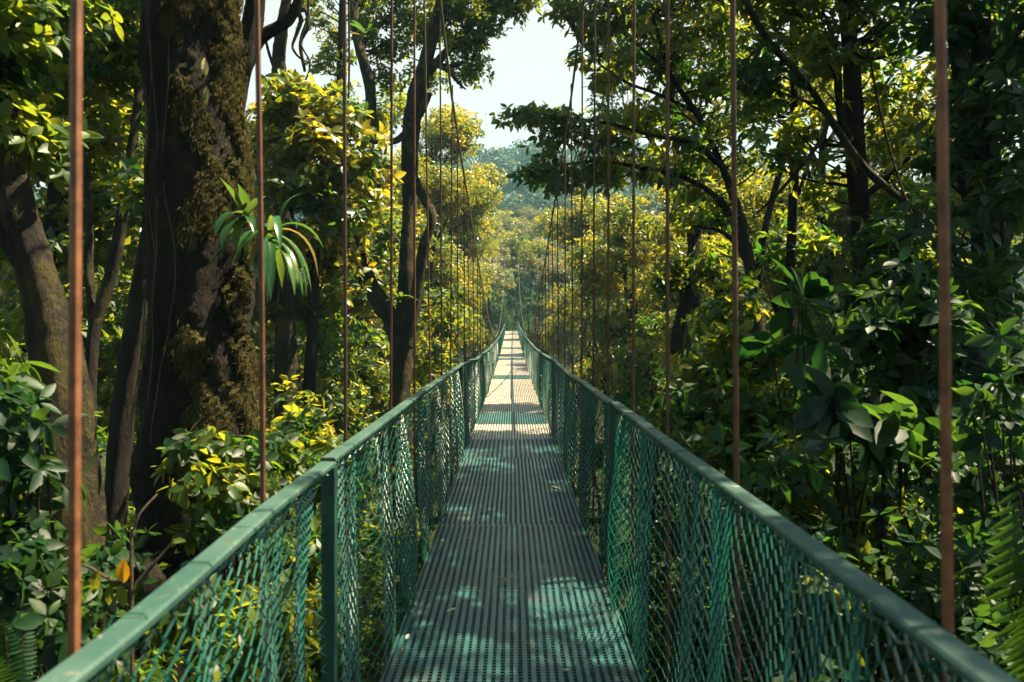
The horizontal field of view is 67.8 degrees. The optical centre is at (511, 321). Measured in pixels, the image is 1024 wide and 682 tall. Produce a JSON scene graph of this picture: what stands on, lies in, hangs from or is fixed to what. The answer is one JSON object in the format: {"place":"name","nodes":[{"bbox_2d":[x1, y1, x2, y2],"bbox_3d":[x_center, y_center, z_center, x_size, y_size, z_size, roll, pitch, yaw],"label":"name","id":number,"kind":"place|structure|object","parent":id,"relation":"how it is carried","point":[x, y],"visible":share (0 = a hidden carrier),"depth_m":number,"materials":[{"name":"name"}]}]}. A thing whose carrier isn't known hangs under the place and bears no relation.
{"place":"outdoors","nodes":[
{"label":"outdoors","id":0,"kind":"place"},
{"bbox_2d":[347,0,350,197],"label":"hanging vine","id":1,"kind":"object","parent":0,"point":[348,95],"visible":0.42,"depth_m":10.99,"materials":[{"name":"brown plant"}]},
{"bbox_2d":[4,187,1023,681],"bbox_3d":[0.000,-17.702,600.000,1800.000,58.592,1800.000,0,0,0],"label":"terrain","id":2,"kind":"structure","parent":0,"point":[380,653],"depth_m":37.41,"materials":[{"name":"green plant"}]},
{"bbox_2d":[0,619,37,681],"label":"fern","id":3,"kind":"object","parent":2,"relation":"on","point":[17,670],"visible":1,"depth_m":2.51,"materials":[{"name":"green plant"}]},
{"bbox_2d":[0,334,96,680],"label":"leafy shrub","id":4,"kind":"object","parent":2,"relation":"on","point":[26,435],"visible":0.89,"depth_m":3.07,"materials":[{"name":"green plant"}]},
{"bbox_2d":[0,0,123,669],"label":"leaning tree","id":5,"kind":"object","parent":2,"relation":"on","point":[31,31],"visible":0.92,"depth_m":4.13,"materials":[{"name":"brown plant"}]},
{"bbox_2d":[0,1,147,515],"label":"jungle tree","id":6,"kind":"object","parent":2,"relation":"on","point":[54,212],"visible":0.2,"depth_m":8.57,"materials":[{"name":"green plant"}]},
{"bbox_2d":[0,501,162,681],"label":"leafy shrub","id":7,"kind":"object","parent":2,"relation":"on","point":[33,571],"visible":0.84,"depth_m":2.84,"materials":[{"name":"green plant"}]},
{"bbox_2d":[28,0,146,428],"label":"slender tree","id":8,"kind":"object","parent":2,"relation":"on","point":[113,64],"visible":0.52,"depth_m":7.17,"materials":[{"name":"green plant"}]},
{"bbox_2d":[88,0,146,531],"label":"slender tree","id":9,"kind":"object","parent":2,"relation":"on","point":[119,448],"visible":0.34,"depth_m":6.14,"materials":[{"name":"brown plant"}]},
{"bbox_2d":[81,494,185,681],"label":"sapling","id":10,"kind":"object","parent":2,"relation":"on","point":[124,571],"visible":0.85,"depth_m":2.99,"materials":[{"name":"green plant"}]},
{"bbox_2d":[0,5,301,537],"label":"jungle tree","id":11,"kind":"object","parent":2,"relation":"on","point":[7,272],"visible":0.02,"depth_m":11.67,"materials":[{"name":"green plant"}]},
{"bbox_2d":[111,0,303,681],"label":"giant tree","id":12,"kind":"object","parent":2,"relation":"on","point":[200,362],"visible":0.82,"depth_m":4.73,"materials":[{"name":"brown plant"}]},
{"bbox_2d":[201,57,208,103],"bbox_3d":[-1.829,-1.442,4.548,0.044,0.282,0.019,0,0,-17],"label":"epiphyte","id":13,"kind":"object","parent":12,"relation":"attached to","point":[204,67],"visible":1,"depth_m":4.54,"materials":[{"name":"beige plant"}]},
{"bbox_2d":[215,178,264,252],"bbox_3d":[-1.599,-0.630,4.537,0.270,0.448,0.276,0,0,0],"label":"bromeliad","id":14,"kind":"object","parent":12,"relation":"attached to","point":[245,215],"visible":0.97,"depth_m":4.53,"materials":[{"name":"green plant"}]},
{"bbox_2d":[207,194,322,303],"bbox_3d":[-1.495,-0.465,4.742,0.539,0.716,0.538,0,0,15],"label":"bromeliad","id":15,"kind":"object","parent":12,"relation":"attached to","point":[278,251],"visible":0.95,"depth_m":4.62,"materials":[{"name":"green plant"}]},
{"bbox_2d":[150,421,301,667],"bbox_3d":[-1.532,1.659,4.338,0.742,2.246,1.076,0,0,25],"label":"leafy shrub","id":16,"kind":"object","parent":2,"relation":"on","point":[218,475],"visible":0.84,"depth_m":4.09,"materials":[{"name":"green plant"}]},
{"bbox_2d":[91,527,367,681],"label":"leafy shrub","id":17,"kind":"object","parent":2,"relation":"on","point":[174,635],"visible":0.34,"depth_m":3.51,"materials":[{"name":"green plant"}]},
{"bbox_2d":[245,102,273,580],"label":"forest tree","id":18,"kind":"object","parent":2,"relation":"on","point":[253,124],"visible":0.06,"depth_m":16.61,"materials":[{"name":"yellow plant"}]},
{"bbox_2d":[266,0,311,422],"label":"bare branch tree","id":19,"kind":"object","parent":2,"relation":"on","point":[277,58],"visible":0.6,"depth_m":9.45,"materials":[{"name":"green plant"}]},
{"bbox_2d":[300,0,310,83],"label":"hanging vine","id":20,"kind":"object","parent":19,"relation":"hanging from","point":[305,24],"visible":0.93,"depth_m":9.19,"materials":[{"name":"brown plant"}]},
{"bbox_2d":[256,358,326,432],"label":"forest tree","id":21,"kind":"object","parent":2,"relation":"on","point":[269,390],"visible":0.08,"depth_m":15.81,"materials":[{"name":"yellow plant"}]},
{"bbox_2d":[255,226,337,578],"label":"tree trunk","id":22,"kind":"object","parent":2,"relation":"on","point":[288,362],"visible":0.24,"depth_m":8.92,"materials":[{"name":"brown plant"}]},
{"bbox_2d":[244,403,351,587],"bbox_3d":[-1.557,1.713,5.524,0.764,2.204,1.080,0,0,0],"label":"leafy shrub","id":23,"kind":"object","parent":2,"relation":"on","point":[316,446],"visible":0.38,"depth_m":5.61,"materials":[{"name":"green plant"}]},
{"bbox_2d":[244,68,406,601],"bbox_3d":[-2.173,0.554,9.281,2.376,7.277,1.824,0,0,-42],"label":"broadleaf tree","id":24,"kind":"object","parent":2,"relation":"on","point":[298,144],"visible":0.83,"depth_m":8.99,"materials":[{"name":"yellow plant"}]},
{"bbox_2d":[0,326,689,681],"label":"undergrowth","id":25,"kind":"object","parent":2,"relation":"on","point":[312,622],"visible":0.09,"depth_m":6.77,"materials":[{"name":"green plant"}]},
{"bbox_2d":[298,222,399,583],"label":"forest tree","id":26,"kind":"object","parent":2,"relation":"on","point":[385,265],"visible":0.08,"depth_m":17.83,"materials":[{"name":"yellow plant"}]},
{"bbox_2d":[295,0,406,382],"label":"fine leaved tree","id":27,"kind":"object","parent":2,"relation":"on","point":[335,36],"visible":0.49,"depth_m":14.94,"materials":[{"name":"green plant"}]},
{"bbox_2d":[257,208,474,607],"bbox_3d":[-2.414,2.368,13.513,2.454,8.852,7.108,0,0,10],"label":"broadleaf tree","id":28,"kind":"object","parent":2,"relation":"on","point":[370,376],"visible":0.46,"depth_m":12.88,"materials":[{"name":"green plant"}]},
{"bbox_2d":[347,145,429,280],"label":"forest tree","id":29,"kind":"object","parent":2,"relation":"on","point":[397,162],"visible":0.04,"depth_m":29.67,"materials":[{"name":"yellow plant"}]},
{"bbox_2d":[347,303,440,636],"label":"forest tree","id":30,"kind":"object","parent":2,"relation":"on","point":[378,323],"visible":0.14,"depth_m":18.68,"materials":[{"name":"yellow plant"}]},
{"bbox_2d":[362,201,439,470],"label":"forest tree","id":31,"kind":"object","parent":2,"relation":"on","point":[421,226],"visible":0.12,"depth_m":19.93,"materials":[{"name":"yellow plant"}]},
{"bbox_2d":[385,348,454,599],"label":"forest tree","id":32,"kind":"object","parent":2,"relation":"on","point":[423,383],"visible":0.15,"depth_m":21.64,"materials":[{"name":"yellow plant"}]},
{"bbox_2d":[382,155,492,603],"bbox_3d":[-2.308,3.599,22.046,3.586,16.685,2.778,0,0,0],"label":"forest tree","id":33,"kind":"object","parent":2,"relation":"on","point":[434,187],"visible":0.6,"depth_m":21.76,"materials":[{"name":"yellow plant"}]},
{"bbox_2d":[422,233,467,505],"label":"forest tree","id":34,"kind":"object","parent":2,"relation":"on","point":[446,250],"visible":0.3,"depth_m":23.53,"materials":[{"name":"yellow plant"}]},
{"bbox_2d":[347,0,547,640],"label":"twin trunk tree","id":35,"kind":"object","parent":2,"relation":"on","point":[467,39],"visible":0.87,"depth_m":11.91,"materials":[{"name":"brown plant"}]},
{"bbox_2d":[347,19,380,39],"bbox_3d":[-2.280,-4.434,11.687,0.601,0.344,0.313,0,0,0],"label":"bromeliad","id":36,"kind":"object","parent":35,"relation":"attached to","point":[370,29],"visible":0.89,"depth_m":11.70,"materials":[{"name":"plant"}]},
{"bbox_2d":[416,304,484,510],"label":"forest tree","id":37,"kind":"object","parent":2,"relation":"on","point":[453,342],"visible":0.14,"depth_m":24.00,"materials":[{"name":"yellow plant"}]},
{"bbox_2d":[418,102,486,589],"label":"forest tree","id":38,"kind":"object","parent":2,"relation":"on","point":[466,129],"visible":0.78,"depth_m":25.75,"materials":[{"name":"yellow plant"}]},
{"bbox_2d":[416,167,504,568],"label":"forest tree","id":39,"kind":"object","parent":2,"relation":"on","point":[478,212],"visible":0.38,"depth_m":29.42,"materials":[{"name":"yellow plant"}]},
{"bbox_2d":[424,253,496,549],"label":"forest tree","id":40,"kind":"object","parent":2,"relation":"on","point":[480,302],"visible":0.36,"depth_m":33.63,"materials":[{"name":"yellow plant"}]},
{"bbox_2d":[449,307,492,579],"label":"forest tree","id":41,"kind":"object","parent":2,"relation":"on","point":[475,343],"visible":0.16,"depth_m":33.65,"materials":[{"name":"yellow plant"}]},
{"bbox_2d":[443,217,503,485],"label":"forest tree","id":42,"kind":"object","parent":2,"relation":"on","point":[482,249],"visible":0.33,"depth_m":45.39,"materials":[{"name":"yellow plant"}]},
{"bbox_2d":[453,163,507,485],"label":"forest tree","id":43,"kind":"object","parent":2,"relation":"on","point":[495,182],"visible":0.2,"depth_m":43.54,"materials":[{"name":"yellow plant"}]},
{"bbox_2d":[459,255,518,449],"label":"forest tree","id":44,"kind":"object","parent":2,"relation":"on","point":[496,278],"visible":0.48,"depth_m":49.56,"materials":[{"name":"green plant"}]},
{"bbox_2d":[466,243,515,323],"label":"forest tree","id":45,"kind":"object","parent":2,"relation":"on","point":[502,257],"visible":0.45,"depth_m":66.12,"materials":[{"name":"green plant"}]},
{"bbox_2d":[479,212,506,238],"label":"forest tree","id":46,"kind":"object","parent":2,"relation":"on","point":[497,222],"visible":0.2,"depth_m":95.47,"materials":[{"name":"yellow plant"}]},
{"bbox_2d":[479,291,514,327],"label":"forest tree","id":47,"kind":"object","parent":2,"relation":"on","point":[494,302],"visible":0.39,"depth_m":63.91,"materials":[{"name":"green plant"}]},
{"bbox_2d":[490,309,516,327],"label":"forest tree","id":48,"kind":"object","parent":2,"relation":"on","point":[496,318],"visible":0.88,"depth_m":64.61,"materials":[{"name":"green plant"}]},
{"bbox_2d":[491,209,528,239],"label":"forest tree","id":49,"kind":"object","parent":2,"relation":"on","point":[507,219],"visible":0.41,"depth_m":104.56,"materials":[{"name":"yellow plant"}]},
{"bbox_2d":[491,228,529,328],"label":"forest tree","id":50,"kind":"object","parent":2,"relation":"on","point":[511,243],"visible":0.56,"depth_m":70.88,"materials":[{"name":"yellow plant"}]},
{"bbox_2d":[505,278,533,326],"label":"forest tree","id":51,"kind":"object","parent":2,"relation":"on","point":[516,288],"visible":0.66,"depth_m":69.53,"materials":[{"name":"green plant"}]},
{"bbox_2d":[502,204,536,221],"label":"forest tree","id":52,"kind":"object","parent":2,"relation":"on","point":[515,207],"visible":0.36,"depth_m":123.54,"materials":[{"name":"green plant"}]},
{"bbox_2d":[509,219,539,244],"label":"forest tree","id":53,"kind":"object","parent":2,"relation":"on","point":[522,226],"visible":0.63,"depth_m":99.42,"materials":[{"name":"green plant"}]},
{"bbox_2d":[511,264,542,332],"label":"forest tree","id":54,"kind":"object","parent":2,"relation":"on","point":[529,273],"visible":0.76,"depth_m":66.94,"materials":[{"name":"green plant"}]},
{"bbox_2d":[36,0,1018,681],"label":"suspension bridge","id":55,"kind":"structure","parent":2,"relation":"on","point":[506,452],"depth_m":3.40,"materials":[{"name":"metal"}]},
{"bbox_2d":[35,138,1023,304],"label":"distant forest","id":56,"kind":"object","parent":2,"relation":"on","point":[510,160],"visible":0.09,"depth_m":164.55,"materials":[{"name":"green plant"}]},
{"bbox_2d":[373,284,685,450],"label":"undergrowth","id":57,"kind":"object","parent":2,"relation":"on","point":[508,328],"visible":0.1,"depth_m":63.43,"materials":[{"name":"green plant"}]},
{"bbox_2d":[515,293,543,333],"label":"forest tree","id":58,"kind":"object","parent":2,"relation":"on","point":[529,309],"visible":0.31,"depth_m":63.37,"materials":[{"name":"green plant"}]},
{"bbox_2d":[516,206,547,225],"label":"forest tree","id":59,"kind":"object","parent":2,"relation":"on","point":[528,216],"visible":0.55,"depth_m":117.10,"materials":[{"name":"green plant"}]},
{"bbox_2d":[516,238,563,328],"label":"forest tree","id":60,"kind":"object","parent":2,"relation":"on","point":[531,251],"visible":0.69,"depth_m":67.69,"materials":[{"name":"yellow plant"}]},
{"bbox_2d":[526,210,567,244],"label":"forest tree","id":61,"kind":"object","parent":2,"relation":"on","point":[536,227],"visible":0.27,"depth_m":94.17,"materials":[{"name":"yellow plant"}]},
{"bbox_2d":[534,292,570,326],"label":"forest tree","id":62,"kind":"object","parent":2,"relation":"on","point":[546,308],"visible":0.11,"depth_m":59.71,"materials":[{"name":"green plant"}]},
{"bbox_2d":[532,250,574,301],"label":"forest tree","id":63,"kind":"object","parent":2,"relation":"on","point":[559,255],"visible":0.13,"depth_m":63.22,"materials":[{"name":"green plant"}]},
{"bbox_2d":[530,254,577,464],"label":"forest tree","id":64,"kind":"object","parent":2,"relation":"on","point":[561,273],"visible":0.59,"depth_m":49.49,"materials":[{"name":"green plant"}]},
{"bbox_2d":[545,194,589,223],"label":"forest tree","id":65,"kind":"object","parent":2,"relation":"on","point":[561,203],"visible":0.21,"depth_m":108.15,"materials":[{"name":"green plant"}]},
{"bbox_2d":[538,309,600,433],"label":"forest tree","id":66,"kind":"object","parent":2,"relation":"on","point":[569,337],"visible":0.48,"depth_m":50.98,"materials":[{"name":"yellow plant"}]},
{"bbox_2d":[534,193,613,576],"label":"forest tree","id":67,"kind":"object","parent":2,"relation":"on","point":[587,210],"visible":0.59,"depth_m":33.36,"materials":[{"name":"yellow plant"}]},
{"bbox_2d":[533,277,615,548],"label":"forest tree","id":68,"kind":"object","parent":2,"relation":"on","point":[576,315],"visible":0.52,"depth_m":37.88,"materials":[{"name":"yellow plant"}]},
{"bbox_2d":[563,352,628,601],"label":"forest tree","id":69,"kind":"object","parent":2,"relation":"on","point":[598,385],"visible":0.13,"depth_m":29.83,"materials":[{"name":"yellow plant"}]},
{"bbox_2d":[560,229,651,635],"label":"forest tree","id":70,"kind":"object","parent":2,"relation":"on","point":[615,290],"visible":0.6,"depth_m":26.68,"materials":[{"name":"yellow plant"}]},
{"bbox_2d":[575,296,665,605],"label":"forest tree","id":71,"kind":"object","parent":2,"relation":"on","point":[619,325],"visible":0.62,"depth_m":24.74,"materials":[{"name":"green plant"}]},
{"bbox_2d":[586,191,679,605],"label":"forest tree","id":72,"kind":"object","parent":2,"relation":"on","point":[620,228],"visible":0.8,"depth_m":24.72,"materials":[{"name":"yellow plant"}]},
{"bbox_2d":[600,336,669,617],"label":"forest tree","id":73,"kind":"object","parent":2,"relation":"on","point":[643,359],"visible":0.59,"depth_m":18.79,"materials":[{"name":"green plant"}]},
{"bbox_2d":[619,275,677,601],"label":"forest tree","id":74,"kind":"object","parent":2,"relation":"on","point":[646,309],"visible":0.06,"depth_m":27.62,"materials":[{"name":"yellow plant"}]},
{"bbox_2d":[489,0,834,633],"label":"overhanging tree","id":75,"kind":"object","parent":2,"relation":"on","point":[531,115],"visible":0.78,"depth_m":10.95,"materials":[{"name":"green plant"}]},
{"bbox_2d":[619,233,721,542],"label":"forest tree","id":76,"kind":"object","parent":2,"relation":"on","point":[648,290],"visible":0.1,"depth_m":20.68,"materials":[{"name":"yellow plant"}]},
{"bbox_2d":[583,0,771,615],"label":"fine leaved tree","id":77,"kind":"object","parent":2,"relation":"on","point":[622,89],"visible":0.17,"depth_m":14.94,"materials":[{"name":"green plant"}]},
{"bbox_2d":[645,171,746,575],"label":"tree","id":78,"kind":"object","parent":2,"relation":"on","point":[710,265],"visible":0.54,"depth_m":12.69,"materials":[{"name":"green plant"}]},
{"bbox_2d":[651,194,741,589],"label":"forest tree","id":79,"kind":"object","parent":2,"relation":"on","point":[712,232],"visible":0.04,"depth_m":25.13,"materials":[{"name":"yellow plant"}]},
{"bbox_2d":[630,290,773,589],"bbox_3d":[4.504,4.599,16.997,3.490,10.610,3.186,0,0,-41],"label":"forest tree","id":80,"kind":"object","parent":2,"relation":"on","point":[658,326],"visible":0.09,"depth_m":16.56,"materials":[{"name":"green plant"}]},
{"bbox_2d":[638,151,766,360],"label":"forest tree","id":81,"kind":"object","parent":2,"relation":"on","point":[662,193],"visible":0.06,"depth_m":20.32,"materials":[{"name":"yellow plant"}]},
{"bbox_2d":[658,215,772,315],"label":"forest tree","id":82,"kind":"object","parent":2,"relation":"on","point":[673,250],"visible":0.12,"depth_m":17.73,"materials":[{"name":"yellow plant"}]},
{"bbox_2d":[635,268,834,681],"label":"leafy shrub","id":83,"kind":"object","parent":2,"relation":"on","point":[755,373],"visible":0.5,"depth_m":5.46,"materials":[{"name":"green plant"}]},
{"bbox_2d":[525,297,1023,681],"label":"undergrowth","id":84,"kind":"object","parent":2,"relation":"on","point":[965,555],"visible":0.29,"depth_m":4.66,"materials":[{"name":"green plant"}]},
{"bbox_2d":[708,317,852,613],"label":"forest tree","id":85,"kind":"object","parent":2,"relation":"on","point":[822,333],"visible":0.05,"depth_m":13.05,"materials":[{"name":"green plant"}]},
{"bbox_2d":[727,167,840,475],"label":"forest tree","id":86,"kind":"object","parent":2,"relation":"on","point":[758,199],"visible":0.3,"depth_m":15.82,"materials":[{"name":"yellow plant"}]},
{"bbox_2d":[727,18,842,571],"bbox_3d":[3.292,-0.947,8.593,1.540,9.311,1.689,0,0,0],"label":"slender tree","id":87,"kind":"object","parent":2,"relation":"on","point":[812,245],"visible":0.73,"depth_m":8.62,"materials":[{"name":"green plant"}]},
{"bbox_2d":[722,258,864,681],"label":"leaf plant","id":88,"kind":"object","parent":2,"relation":"on","point":[813,288],"visible":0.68,"depth_m":4.58,"materials":[{"name":"green plant"}]},
{"bbox_2d":[764,292,837,617],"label":"forest tree","id":89,"kind":"object","parent":2,"relation":"on","point":[766,318],"visible":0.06,"depth_m":21.48,"materials":[{"name":"green plant"}]},
{"bbox_2d":[730,191,892,610],"bbox_3d":[6.179,2.955,14.999,3.666,10.740,3.415,0,0,0],"label":"forest tree","id":90,"kind":"object","parent":2,"relation":"on","point":[834,270],"visible":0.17,"depth_m":14.11,"materials":[{"name":"green plant"}]},
{"bbox_2d":[778,48,890,522],"bbox_3d":[5.738,1.166,14.121,2.565,12.812,1.954,0,0,42],"label":"forest tree","id":91,"kind":"object","parent":2,"relation":"on","point":[829,279],"visible":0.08,"depth_m":14.03,"materials":[{"name":"green plant"}]},
{"bbox_2d":[731,435,962,681],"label":"leafy shrub","id":92,"kind":"object","parent":2,"relation":"on","point":[806,500],"visible":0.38,"depth_m":4.01,"materials":[{"name":"green plant"}]},
{"bbox_2d":[700,0,1021,427],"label":"leaning bough tree","id":93,"kind":"object","parent":2,"relation":"on","point":[757,73],"visible":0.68,"depth_m":6.59,"materials":[{"name":"green plant"}]},
{"bbox_2d":[865,43,965,245],"bbox_3d":[3.388,-1.493,6.322,0.822,1.772,0.080,0,0,22],"label":"hanging vine","id":94,"kind":"object","parent":93,"relation":"hanging from","point":[883,125],"visible":0.53,"depth_m":6.41,"materials":[{"name":"brown plant"}]},
{"bbox_2d":[726,0,1023,604],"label":"canopy tree","id":95,"kind":"object","parent":2,"relation":"on","point":[852,101],"visible":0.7,"depth_m":7.53,"materials":[{"name":"green plant"}]},
{"bbox_2d":[788,338,967,681],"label":"leaf plant","id":96,"kind":"object","parent":2,"relation":"on","point":[824,405],"visible":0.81,"depth_m":3.95,"materials":[{"name":"green plant"}]},
{"bbox_2d":[802,161,966,479],"bbox_3d":[7.039,2.228,14.059,3.140,10.440,2.706,0,0,0],"label":"forest tree","id":97,"kind":"object","parent":2,"relation":"on","point":[842,213],"visible":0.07,"depth_m":13.98,"materials":[{"name":"green plant"}]},
{"bbox_2d":[810,244,984,680],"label":"leafy shrub","id":98,"kind":"object","parent":2,"relation":"on","point":[901,331],"visible":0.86,"depth_m":4.45,"materials":[{"name":"green plant"}]},
{"bbox_2d":[825,83,1016,253],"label":"forest tree","id":99,"kind":"object","parent":2,"relation":"on","point":[952,139],"visible":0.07,"depth_m":13.03,"materials":[{"name":"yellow plant"}]},
{"bbox_2d":[828,0,1023,628],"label":"canopy tree","id":100,"kind":"object","parent":2,"relation":"on","point":[985,177],"visible":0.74,"depth_m":5.03,"materials":[{"name":"green plant"}]},
{"bbox_2d":[849,434,1023,681],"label":"leafy shrub","id":101,"kind":"object","parent":2,"relation":"on","point":[973,631],"visible":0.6,"depth_m":3.41,"materials":[{"name":"green plant"}]},
{"bbox_2d":[908,147,1023,280],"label":"forest tree","id":102,"kind":"object","parent":2,"relation":"on","point":[931,186],"visible":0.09,"depth_m":12.19,"materials":[{"name":"green plant"}]},
{"bbox_2d":[952,317,1023,621],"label":"drooping shrub","id":103,"kind":"object","parent":2,"relation":"on","point":[972,445],"visible":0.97,"depth_m":3.35,"materials":[{"name":"green plant"}]},
{"bbox_2d":[983,472,1023,681],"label":"fern","id":104,"kind":"object","parent":2,"relation":"on","point":[1015,642],"visible":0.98,"depth_m":2.25,"materials":[{"name":"green plant"}]},
{"bbox_2d":[35,0,1023,188],"label":"sky","id":105,"kind":"structure","parent":0,"point":[528,66],"materials":[{"name":"white"}]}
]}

